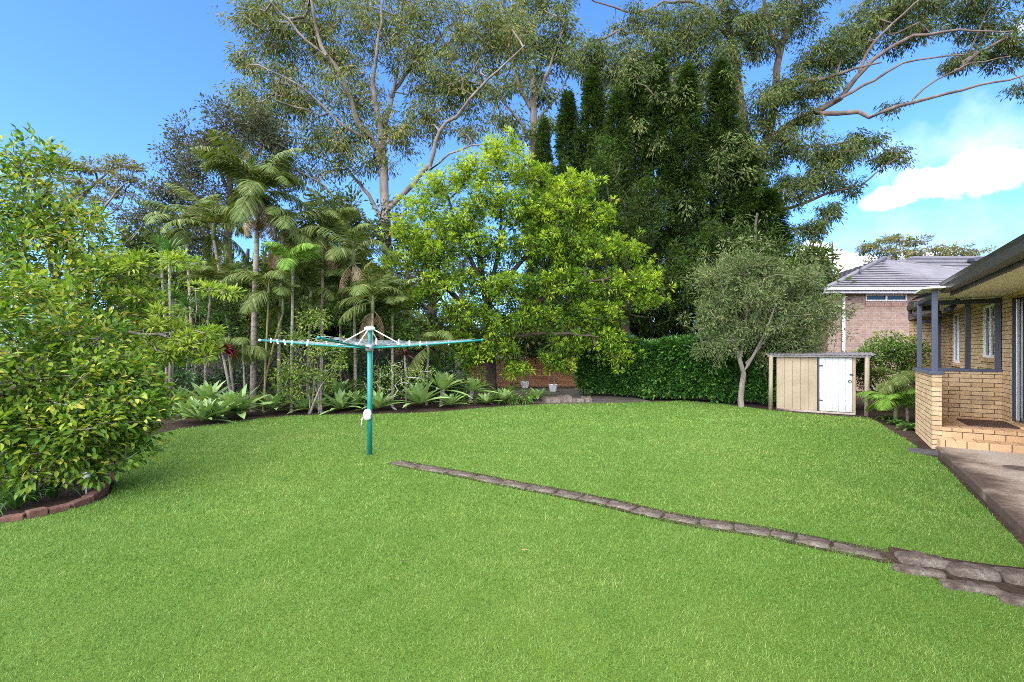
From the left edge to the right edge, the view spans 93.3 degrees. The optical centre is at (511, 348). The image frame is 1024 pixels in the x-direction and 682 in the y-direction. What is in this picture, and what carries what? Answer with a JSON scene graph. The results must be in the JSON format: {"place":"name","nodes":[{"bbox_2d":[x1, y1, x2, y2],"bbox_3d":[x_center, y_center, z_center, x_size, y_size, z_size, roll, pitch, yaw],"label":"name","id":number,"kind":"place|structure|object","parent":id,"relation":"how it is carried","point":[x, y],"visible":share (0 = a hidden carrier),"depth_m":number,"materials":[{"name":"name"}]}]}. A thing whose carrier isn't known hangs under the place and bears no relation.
{"place":"outdoors","nodes":[
{"label":"outdoors","id":0,"kind":"place"},
{"bbox_2d":[22,351,454,395],"bbox_3d":[-8.924,0.841,15.850,14.152,1.517,0.120,0,0,0],"label":"paling fence","id":1,"kind":"object","parent":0,"point":[363,355],"visible":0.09,"depth_m":15.79,"materials":[{"name":"wood"}]},
{"bbox_2d":[0,401,1023,681],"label":"lawn","id":2,"kind":"structure","parent":0,"point":[514,643],"depth_m":3.36,"materials":[{"name":"green plant"}]},
{"bbox_2d":[171,398,237,423],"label":"agave","id":3,"kind":"object","parent":2,"relation":"on","point":[203,414],"visible":0.92,"depth_m":10.18,"materials":[{"name":"green plant"}]},
{"bbox_2d":[221,384,278,418],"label":"agave","id":4,"kind":"object","parent":2,"relation":"on","point":[238,399],"visible":0.66,"depth_m":11.01,"materials":[{"name":"green plant"}]},
{"bbox_2d":[258,326,482,454],"bbox_3d":[-2.133,0.660,7.253,2.444,1.980,2.445,0,0,-42],"label":"rotary clothesline","id":5,"kind":"object","parent":2,"relation":"on","point":[369,347],"visible":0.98,"depth_m":7.22,"materials":[{"name":"teal paint"}]},
{"bbox_2d":[388,460,1023,596],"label":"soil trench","id":6,"kind":"object","parent":2,"relation":"on","point":[1010,588],"visible":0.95,"depth_m":3.99,"materials":[{"name":"stone"}]},
{"bbox_2d":[700,519,733,529],"bbox_3d":[1.849,1.613,4.361,0.288,0.065,0.204,0,0,24],"label":"edging stone","id":7,"kind":"object","parent":2,"relation":"on","point":[718,524],"visible":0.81,"depth_m":4.34,"materials":[{"name":"stone"}]},
{"bbox_2d":[734,524,770,535],"bbox_3d":[2.106,1.618,4.243,0.303,0.056,0.219,0,0,27],"label":"edging stone","id":8,"kind":"object","parent":2,"relation":"on","point":[754,530],"visible":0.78,"depth_m":4.24,"materials":[{"name":"stone"}]},
{"bbox_2d":[676,228,862,406],"bbox_3d":[6.909,-0.725,13.045,4.698,4.864,2.842,0,0,0],"label":"bottlebrush tree","id":9,"kind":"object","parent":2,"relation":"on","point":[752,278],"visible":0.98,"depth_m":12.85,"materials":[{"name":"green plant"}]},
{"bbox_2d":[795,534,830,547],"bbox_3d":[2.481,1.613,3.983,0.246,0.066,0.223,0,0,37],"label":"edging stone","id":10,"kind":"object","parent":2,"relation":"on","point":[815,541],"visible":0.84,"depth_m":3.96,"materials":[{"name":"stone"}]},
{"bbox_2d":[832,542,883,559],"bbox_3d":[2.721,1.618,3.810,0.336,0.056,0.197,0,0,36],"label":"edging stone","id":11,"kind":"object","parent":2,"relation":"on","point":[863,551],"visible":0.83,"depth_m":3.80,"materials":[{"name":"stone"}]},
{"bbox_2d":[894,550,947,569],"bbox_3d":[3.052,1.591,3.603,0.308,0.110,0.183,0,0,23],"label":"edging stone","id":12,"kind":"object","parent":2,"relation":"on","point":[917,558],"visible":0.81,"depth_m":3.56,"materials":[{"name":"stone"}]},
{"bbox_2d":[946,560,1001,581],"bbox_3d":[3.250,1.591,3.421,0.292,0.110,0.209,0,0,21],"label":"edging stone","id":13,"kind":"object","parent":2,"relation":"on","point":[986,572],"visible":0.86,"depth_m":3.37,"materials":[{"name":"stone"}]},
{"bbox_2d":[992,566,1023,585],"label":"edging stone","id":14,"kind":"object","parent":2,"relation":"on","point":[1015,576],"visible":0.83,"depth_m":3.30,"materials":[{"name":"stone"}]},
{"bbox_2d":[0,348,1023,546],"bbox_3d":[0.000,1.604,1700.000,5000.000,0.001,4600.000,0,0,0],"label":"ground","id":15,"kind":"structure","parent":0,"point":[912,436],"depth_m":11.34,"materials":[{"name":"soil"}]},
{"bbox_2d":[0,482,74,510],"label":"strap leaf clump","id":16,"kind":"object","parent":15,"relation":"on","point":[17,503],"visible":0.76,"depth_m":4.80,"materials":[{"name":"plant"}]},
{"bbox_2d":[3,474,100,505],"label":"strap leaf clump","id":17,"kind":"object","parent":15,"relation":"on","point":[56,493],"visible":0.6,"depth_m":5.15,"materials":[{"name":"plant"}]},
{"bbox_2d":[0,254,181,500],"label":"citrus shrub","id":18,"kind":"object","parent":15,"relation":"on","point":[63,441],"visible":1,"depth_m":5.30,"materials":[{"name":"green plant"}]},
{"bbox_2d":[0,122,181,422],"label":"leafy tree","id":19,"kind":"object","parent":15,"relation":"on","point":[32,219],"visible":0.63,"depth_m":7.33,"materials":[{"name":"green plant"}]},
{"bbox_2d":[33,151,149,340],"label":"flat topped tree","id":20,"kind":"object","parent":15,"relation":"on","point":[116,188],"visible":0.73,"depth_m":16.84,"materials":[{"name":"green plant"}]},
{"bbox_2d":[34,194,246,403],"bbox_3d":[-6.077,-0.419,7.546,3.774,4.276,1.159,0,0,0],"label":"feathery tree","id":21,"kind":"object","parent":15,"relation":"on","point":[161,351],"visible":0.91,"depth_m":7.41,"materials":[{"name":"green plant"}]},
{"bbox_2d":[92,219,206,350],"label":"background tree","id":22,"kind":"object","parent":15,"relation":"on","point":[134,243],"visible":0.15,"depth_m":18.31,"materials":[{"name":"green plant"}]},
{"bbox_2d":[129,331,201,414],"bbox_3d":[-8.283,0.537,11.630,1.633,2.244,1.194,0,0,0],"label":"garden shrub","id":23,"kind":"object","parent":15,"relation":"on","point":[179,374],"visible":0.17,"depth_m":11.57,"materials":[{"name":"green plant"}]},
{"bbox_2d":[138,234,202,417],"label":"palm tree","id":24,"kind":"object","parent":15,"relation":"on","point":[169,245],"visible":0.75,"depth_m":11.14,"materials":[{"name":"green plant"}]},
{"bbox_2d":[136,194,220,375],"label":"palm tree","id":25,"kind":"object","parent":15,"relation":"on","point":[187,233],"visible":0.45,"depth_m":13.50,"materials":[{"name":"green plant"}]},
{"bbox_2d":[166,291,210,402],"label":"palm tree","id":26,"kind":"object","parent":15,"relation":"on","point":[185,305],"visible":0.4,"depth_m":12.10,"materials":[{"name":"green plant"}]},
{"bbox_2d":[163,342,247,400],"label":"garden shrub","id":27,"kind":"object","parent":15,"relation":"on","point":[221,377],"visible":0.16,"depth_m":13.10,"materials":[{"name":"green plant"}]},
{"bbox_2d":[159,183,252,389],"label":"palm tree","id":28,"kind":"object","parent":15,"relation":"on","point":[216,243],"visible":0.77,"depth_m":13.45,"materials":[{"name":"green plant"}]},
{"bbox_2d":[109,90,306,262],"bbox_3d":[-13.991,-4.788,21.998,8.753,13.078,4.417,0,0,0],"label":"dense tree","id":29,"kind":"object","parent":15,"relation":"on","point":[253,133],"visible":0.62,"depth_m":21.46,"materials":[{"name":"green plant"}]},
{"bbox_2d":[172,381,248,401],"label":"agave","id":30,"kind":"object","parent":15,"relation":"on","point":[206,390],"visible":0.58,"depth_m":11.24,"materials":[{"name":"green plant"}]},
{"bbox_2d":[173,249,249,382],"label":"palm tree","id":31,"kind":"object","parent":15,"relation":"on","point":[220,274],"visible":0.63,"depth_m":12.55,"materials":[{"name":"green plant"}]},
{"bbox_2d":[176,397,249,420],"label":"agave","id":32,"kind":"object","parent":15,"relation":"on","point":[215,406],"visible":0.74,"depth_m":10.44,"materials":[{"name":"green plant"}]},
{"bbox_2d":[214,342,241,414],"bbox_3d":[-6.869,0.745,11.470,0.814,1.818,0.929,0,0,0],"label":"cordyline","id":33,"kind":"object","parent":15,"relation":"on","point":[230,351],"visible":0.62,"depth_m":11.51,"materials":[{"name":"plant"}]},
{"bbox_2d":[174,241,294,351],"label":"background tree","id":34,"kind":"object","parent":15,"relation":"on","point":[232,251],"visible":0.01,"depth_m":17.41,"materials":[{"name":"green plant"}]},
{"bbox_2d":[216,337,272,413],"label":"palm tree","id":35,"kind":"object","parent":15,"relation":"on","point":[262,354],"visible":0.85,"depth_m":11.55,"materials":[{"name":"green plant"}]},
{"bbox_2d":[180,285,317,406],"bbox_3d":[-7.079,-0.019,13.009,3.574,3.358,1.548,0,0,0],"label":"garden shrub","id":36,"kind":"object","parent":15,"relation":"on","point":[264,311],"visible":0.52,"depth_m":12.92,"materials":[{"name":"green plant"}]},
{"bbox_2d":[189,128,313,411],"bbox_3d":[-6.499,-1.730,12.347,2.698,6.761,2.458,0,0,-23],"label":"palm tree","id":37,"kind":"object","parent":15,"relation":"on","point":[233,165],"visible":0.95,"depth_m":12.07,"materials":[{"name":"green plant"}]},
{"bbox_2d":[218,343,304,394],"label":"garden shrub","id":38,"kind":"object","parent":15,"relation":"on","point":[259,373],"visible":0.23,"depth_m":13.96,"materials":[{"name":"green plant"}]},
{"bbox_2d":[221,260,306,412],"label":"palm tree","id":39,"kind":"object","parent":15,"relation":"on","point":[277,276],"visible":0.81,"depth_m":11.82,"materials":[{"name":"green plant"}]},
{"bbox_2d":[166,228,375,350],"bbox_3d":[-8.081,-1.253,16.562,7.101,5.953,2.979,0,0,0],"label":"background tree","id":40,"kind":"object","parent":15,"relation":"on","point":[264,268],"visible":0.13,"depth_m":16.01,"materials":[{"name":"green plant"}]},
{"bbox_2d":[242,272,316,411],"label":"palm tree","id":41,"kind":"object","parent":15,"relation":"on","point":[282,293],"visible":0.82,"depth_m":12.18,"materials":[{"name":"green plant"}]},
{"bbox_2d":[252,391,306,409],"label":"agave","id":42,"kind":"object","parent":15,"relation":"on","point":[271,398],"visible":0.84,"depth_m":11.71,"materials":[{"name":"green plant"}]},
{"bbox_2d":[235,189,331,407],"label":"palm tree","id":43,"kind":"object","parent":15,"relation":"on","point":[281,215],"visible":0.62,"depth_m":12.70,"materials":[{"name":"green plant"}]},
{"bbox_2d":[260,241,322,412],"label":"palm tree","id":44,"kind":"object","parent":15,"relation":"on","point":[298,253],"visible":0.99,"depth_m":11.97,"materials":[{"name":"green plant"}]},
{"bbox_2d":[269,255,346,392],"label":"palm tree","id":45,"kind":"object","parent":15,"relation":"on","point":[308,282],"visible":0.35,"depth_m":13.42,"materials":[{"name":"green plant"}]},
{"bbox_2d":[268,306,348,413],"bbox_3d":[-4.972,0.295,11.896,2.030,2.730,0.981,0,0,0],"label":"yellow green shrub","id":46,"kind":"object","parent":15,"relation":"on","point":[319,394],"visible":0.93,"depth_m":11.85,"materials":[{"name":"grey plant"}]},
{"bbox_2d":[246,371,385,409],"bbox_3d":[-5.447,1.132,12.950,4.287,1.149,0.949,0,0,0],"label":"garden shrub","id":47,"kind":"object","parent":15,"relation":"on","point":[332,395],"visible":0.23,"depth_m":12.89,"materials":[{"name":"green plant"}]},
{"bbox_2d":[280,187,364,396],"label":"palm tree","id":48,"kind":"object","parent":15,"relation":"on","point":[316,238],"visible":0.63,"depth_m":13.28,"materials":[{"name":"green plant"}]},
{"bbox_2d":[261,178,388,288],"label":"background tree","id":49,"kind":"object","parent":15,"relation":"on","point":[332,204],"visible":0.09,"depth_m":20.54,"materials":[{"name":"green plant"}]},
{"bbox_2d":[304,261,374,381],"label":"palm tree","id":50,"kind":"object","parent":15,"relation":"on","point":[340,271],"visible":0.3,"depth_m":13.81,"materials":[{"name":"green plant"}]},
{"bbox_2d":[319,388,366,414],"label":"agave","id":51,"kind":"object","parent":15,"relation":"on","point":[340,399],"visible":0.94,"depth_m":12.16,"materials":[{"name":"green plant"}]},
{"bbox_2d":[297,212,402,405],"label":"palm tree","id":52,"kind":"object","parent":15,"relation":"on","point":[349,247],"visible":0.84,"depth_m":13.03,"materials":[{"name":"green plant"}]},
{"bbox_2d":[296,250,422,357],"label":"background tree","id":53,"kind":"object","parent":15,"relation":"on","point":[333,332],"visible":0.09,"depth_m":17.45,"materials":[{"name":"green plant"}]},
{"bbox_2d":[310,349,423,402],"bbox_3d":[-4.237,0.780,14.398,3.382,1.962,1.329,0,0,0],"label":"garden shrub","id":54,"kind":"object","parent":15,"relation":"on","point":[365,370],"visible":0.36,"depth_m":14.33,"materials":[{"name":"green plant"}]},
{"bbox_2d":[309,276,426,405],"bbox_3d":[-3.985,-0.180,13.445,3.197,3.680,1.450,0,0,0],"label":"garden shrub","id":55,"kind":"object","parent":15,"relation":"on","point":[397,335],"visible":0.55,"depth_m":13.33,"materials":[{"name":"green plant"}]},
{"bbox_2d":[333,260,414,409],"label":"palm tree","id":56,"kind":"object","parent":15,"relation":"on","point":[363,288],"visible":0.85,"depth_m":12.55,"materials":[{"name":"green plant"}]},
{"bbox_2d":[207,0,543,379],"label":"gum tree","id":57,"kind":"object","parent":15,"relation":"on","point":[462,89],"visible":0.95,"depth_m":23.55,"materials":[{"name":"green plant"}]},
{"bbox_2d":[349,390,404,411],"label":"agave","id":58,"kind":"object","parent":15,"relation":"on","point":[378,401],"visible":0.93,"depth_m":12.14,"materials":[{"name":"green plant"}]},
{"bbox_2d":[356,276,429,405],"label":"palm tree","id":59,"kind":"object","parent":15,"relation":"on","point":[397,301],"visible":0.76,"depth_m":13.28,"materials":[{"name":"green plant"}]},
{"bbox_2d":[351,357,436,409],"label":"white stemmed shrub","id":60,"kind":"object","parent":15,"relation":"on","point":[390,377],"visible":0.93,"depth_m":12.47,"materials":[{"name":"green plant"}]},
{"bbox_2d":[389,379,448,407],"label":"agave","id":61,"kind":"object","parent":15,"relation":"on","point":[419,395],"visible":0.97,"depth_m":12.66,"materials":[{"name":"green plant"}]},
{"bbox_2d":[362,192,476,379],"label":"background tree","id":62,"kind":"object","parent":15,"relation":"on","point":[389,239],"visible":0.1,"depth_m":21.57,"materials":[{"name":"green plant"}]},
{"bbox_2d":[395,329,456,404],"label":"palm tree","id":63,"kind":"object","parent":15,"relation":"on","point":[433,335],"visible":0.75,"depth_m":13.45,"materials":[{"name":"green plant"}]},
{"bbox_2d":[407,349,477,403],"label":"garden shrub","id":64,"kind":"object","parent":15,"relation":"on","point":[448,365],"visible":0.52,"depth_m":13.94,"materials":[{"name":"green plant"}]},
{"bbox_2d":[412,371,473,405],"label":"agave","id":65,"kind":"object","parent":15,"relation":"on","point":[442,381],"visible":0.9,"depth_m":13.42,"materials":[{"name":"green plant"}]},
{"bbox_2d":[415,210,519,375],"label":"background tree","id":66,"kind":"object","parent":15,"relation":"on","point":[498,268],"visible":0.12,"depth_m":25.66,"materials":[{"name":"green plant"}]},
{"bbox_2d":[450,376,500,403],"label":"agave","id":67,"kind":"object","parent":15,"relation":"on","point":[474,387],"visible":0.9,"depth_m":13.80,"materials":[{"name":"green plant"}]},
{"bbox_2d":[424,388,540,404],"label":"garden shrub","id":68,"kind":"object","parent":15,"relation":"on","point":[528,399],"visible":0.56,"depth_m":13.90,"materials":[{"name":"green plant"}]},
{"bbox_2d":[400,243,587,376],"bbox_3d":[-1.021,-1.244,19.462,8.812,5.968,3.500,0,0,0],"label":"background tree","id":69,"kind":"object","parent":15,"relation":"on","point":[526,343],"visible":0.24,"depth_m":18.98,"materials":[{"name":"green plant"}]},
{"bbox_2d":[465,357,578,386],"bbox_3d":[0.920,0.990,19.644,5.640,1.220,0.112,0,0,0],"label":"timber fence","id":70,"kind":"object","parent":15,"relation":"on","point":[539,379],"visible":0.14,"depth_m":19.59,"materials":[{"name":"wood"}]},
{"bbox_2d":[375,125,676,395],"bbox_3d":[0.420,-2.445,14.595,8.924,8.311,3.255,0,0,0],"label":"rosette leaf tree","id":71,"kind":"object","parent":15,"relation":"on","point":[605,339],"visible":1,"depth_m":14.29,"materials":[{"name":"green plant"}]},
{"bbox_2d":[470,0,591,361],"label":"gum tree","id":72,"kind":"object","parent":15,"relation":"on","point":[553,53],"visible":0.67,"depth_m":30.72,"materials":[{"name":"green plant"}]},
{"bbox_2d":[523,113,556,366],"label":"pencil pine","id":73,"kind":"object","parent":15,"relation":"on","point":[543,151],"visible":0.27,"depth_m":20.99,"materials":[{"name":"green plant"}]},
{"bbox_2d":[539,88,590,366],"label":"pencil pine","id":74,"kind":"object","parent":15,"relation":"on","point":[566,146],"visible":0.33,"depth_m":20.32,"materials":[{"name":"green plant"}]},
{"bbox_2d":[564,64,620,366],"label":"pencil pine","id":75,"kind":"object","parent":15,"relation":"on","point":[593,104],"visible":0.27,"depth_m":20.26,"materials":[{"name":"green plant"}]},
{"bbox_2d":[589,83,652,339],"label":"pencil pine","id":76,"kind":"object","parent":15,"relation":"on","point":[617,119],"visible":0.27,"depth_m":19.68,"materials":[{"name":"green plant"}]},
{"bbox_2d":[614,61,659,339],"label":"pencil pine","id":77,"kind":"object","parent":15,"relation":"on","point":[636,104],"visible":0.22,"depth_m":20.62,"materials":[{"name":"green plant"}]},
{"bbox_2d":[580,128,711,385],"bbox_3d":[4.987,-3.263,18.177,4.960,9.978,2.378,0,0,0],"label":"conifer","id":78,"kind":"object","parent":15,"relation":"on","point":[645,222],"visible":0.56,"depth_m":18.00,"materials":[{"name":"green plant"}]},
{"bbox_2d":[631,51,697,382],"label":"pencil pine","id":79,"kind":"object","parent":15,"relation":"on","point":[660,123],"visible":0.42,"depth_m":20.11,"materials":[{"name":"green plant"}]},
{"bbox_2d":[572,329,795,404],"bbox_3d":[5.072,0.516,14.964,6.645,2.233,1.654,0,0,32],"label":"hedge","id":80,"kind":"object","parent":15,"relation":"on","point":[674,369],"visible":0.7,"depth_m":14.63,"materials":[{"name":"green plant"}]},
{"bbox_2d":[654,59,726,335],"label":"pencil pine","id":81,"kind":"object","parent":15,"relation":"on","point":[691,150],"visible":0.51,"depth_m":19.98,"materials":[{"name":"green plant"}]},
{"bbox_2d":[689,53,755,335],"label":"pencil pine","id":82,"kind":"object","parent":15,"relation":"on","point":[719,124],"visible":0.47,"depth_m":19.95,"materials":[{"name":"green plant"}]},
{"bbox_2d":[714,131,779,332],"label":"pencil pine","id":83,"kind":"object","parent":15,"relation":"on","point":[755,160],"visible":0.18,"depth_m":19.69,"materials":[{"name":"green plant"}]},
{"bbox_2d":[687,213,807,336],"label":"tree","id":84,"kind":"object","parent":15,"relation":"on","point":[707,240],"visible":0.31,"depth_m":18.38,"materials":[{"name":"green plant"}]},
{"bbox_2d":[731,187,815,337],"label":"pencil pine","id":85,"kind":"object","parent":15,"relation":"on","point":[778,210],"visible":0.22,"depth_m":19.19,"materials":[{"name":"green plant"}]},
{"bbox_2d":[557,0,1023,253],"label":"gum tree","id":86,"kind":"object","parent":15,"relation":"on","point":[782,94],"visible":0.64,"depth_m":23.47,"materials":[{"name":"green plant"}]},
{"bbox_2d":[776,238,856,338],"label":"background tree","id":87,"kind":"object","parent":15,"relation":"on","point":[822,252],"visible":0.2,"depth_m":18.25,"materials":[{"name":"green plant"}]},
{"bbox_2d":[766,352,874,415],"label":"garden shed","id":88,"kind":"structure","parent":15,"relation":"on","point":[803,386],"depth_m":11.97,"materials":[{"name":"wood"}]},
{"bbox_2d":[819,357,852,412],"bbox_3d":[7.860,0.885,11.743,0.695,1.310,0.059,0,0,33],"label":"door","id":89,"kind":"structure","parent":88,"relation":"in","point":[835,374],"depth_m":11.74,"materials":[{"name":"wood"}]},
{"bbox_2d":[776,256,984,390],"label":"brick house","id":90,"kind":"structure","parent":15,"relation":"on","point":[882,290],"depth_m":18.00,"materials":[{"name":"brown brick"}]},
{"bbox_2d":[866,294,907,305],"bbox_3d":[13.935,-1.779,18.030,1.570,0.438,0.100,0,0,0],"label":"window","id":91,"kind":"structure","parent":90,"relation":"in","point":[871,299],"depth_m":17.99,"materials":[{"name":"glass"}]},
{"bbox_2d":[856,387,914,420],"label":"fern","id":92,"kind":"object","parent":15,"relation":"on","point":[896,400],"visible":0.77,"depth_m":10.46,"materials":[{"name":"green plant"}]},
{"bbox_2d":[842,330,930,410],"bbox_3d":[9.821,0.585,12.616,2.408,2.150,1.329,0,0,0],"label":"leafy shrub","id":93,"kind":"object","parent":15,"relation":"on","point":[894,358],"visible":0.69,"depth_m":12.45,"materials":[{"name":"green plant"}]},
{"bbox_2d":[871,367,914,420],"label":"fern","id":94,"kind":"object","parent":15,"relation":"on","point":[907,376],"visible":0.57,"depth_m":10.57,"materials":[{"name":"green plant"}]},
{"bbox_2d":[853,233,934,264],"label":"flat topped tree","id":95,"kind":"object","parent":15,"relation":"on","point":[891,252],"visible":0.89,"depth_m":41.59,"materials":[{"name":"green plant"}]},
{"bbox_2d":[891,563,946,578],"bbox_3d":[2.896,1.603,3.443,0.313,0.086,0.121,0,0,25],"label":"edging stone","id":96,"kind":"object","parent":15,"relation":"on","point":[911,569],"visible":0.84,"depth_m":3.42,"materials":[{"name":"stone"}]},
{"bbox_2d":[925,241,996,255],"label":"flat topped tree","id":97,"kind":"object","parent":15,"relation":"on","point":[937,250],"visible":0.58,"depth_m":41.61,"materials":[{"name":"green plant"}]},
{"bbox_2d":[907,234,1023,453],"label":"brick house","id":98,"kind":"structure","parent":15,"relation":"on","point":[969,320],"depth_m":8.32,"materials":[{"name":"brick"}]},
{"bbox_2d":[949,313,959,366],"bbox_3d":[10.501,-0.197,11.415,0.130,1.244,0.900,0,0,33],"label":"window","id":99,"kind":"structure","parent":98,"relation":"in","point":[956,317],"depth_m":11.59,"materials":[{"name":"white paint"}]},
{"bbox_2d":[978,304,994,361],"bbox_3d":[9.011,-0.282,9.144,0.130,1.074,0.930,0,0,33],"label":"window","id":100,"kind":"structure","parent":98,"relation":"in","point":[988,310],"depth_m":9.23,"materials":[{"name":"white paint"}]},
{"bbox_2d":[956,418,1020,428],"bbox_3d":[7.790,1.235,7.942,0.600,0.018,0.840,0,0,33],"label":"doormat","id":101,"kind":"object","parent":98,"relation":"on","point":[986,423],"visible":1,"depth_m":7.86,"materials":[{"name":"fabric"}]},
{"bbox_2d":[1012,297,1023,423],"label":"door","id":102,"kind":"structure","parent":98,"relation":"in","point":[1017,303],"depth_m":7.86,"materials":[{"name":"metal"}]},
{"bbox_2d":[939,578,1002,595],"bbox_3d":[3.049,1.603,3.209,0.330,0.085,0.132,0,0,21],"label":"edging stone","id":103,"kind":"object","parent":15,"relation":"on","point":[972,586],"visible":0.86,"depth_m":3.19,"materials":[{"name":"stone"}]},
{"bbox_2d":[996,591,1023,606],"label":"edging stone","id":104,"kind":"object","parent":15,"relation":"on","point":[1012,599],"visible":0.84,"depth_m":3.03,"materials":[{"name":"stone"}]},
{"bbox_2d":[0,0,1023,347],"label":"sky","id":105,"kind":"structure","parent":0,"point":[99,78],"materials":[{"name":"blue"}]},
{"bbox_2d":[482,387,650,403],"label":"patio","id":106,"kind":"structure","parent":0,"point":[598,397],"depth_m":15.79,"materials":[{"name":"concrete"}]},
{"bbox_2d":[935,446,1023,538],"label":"concrete path","id":107,"kind":"structure","parent":0,"point":[991,482],"depth_m":5.65,"materials":[{"name":"grey concrete"}]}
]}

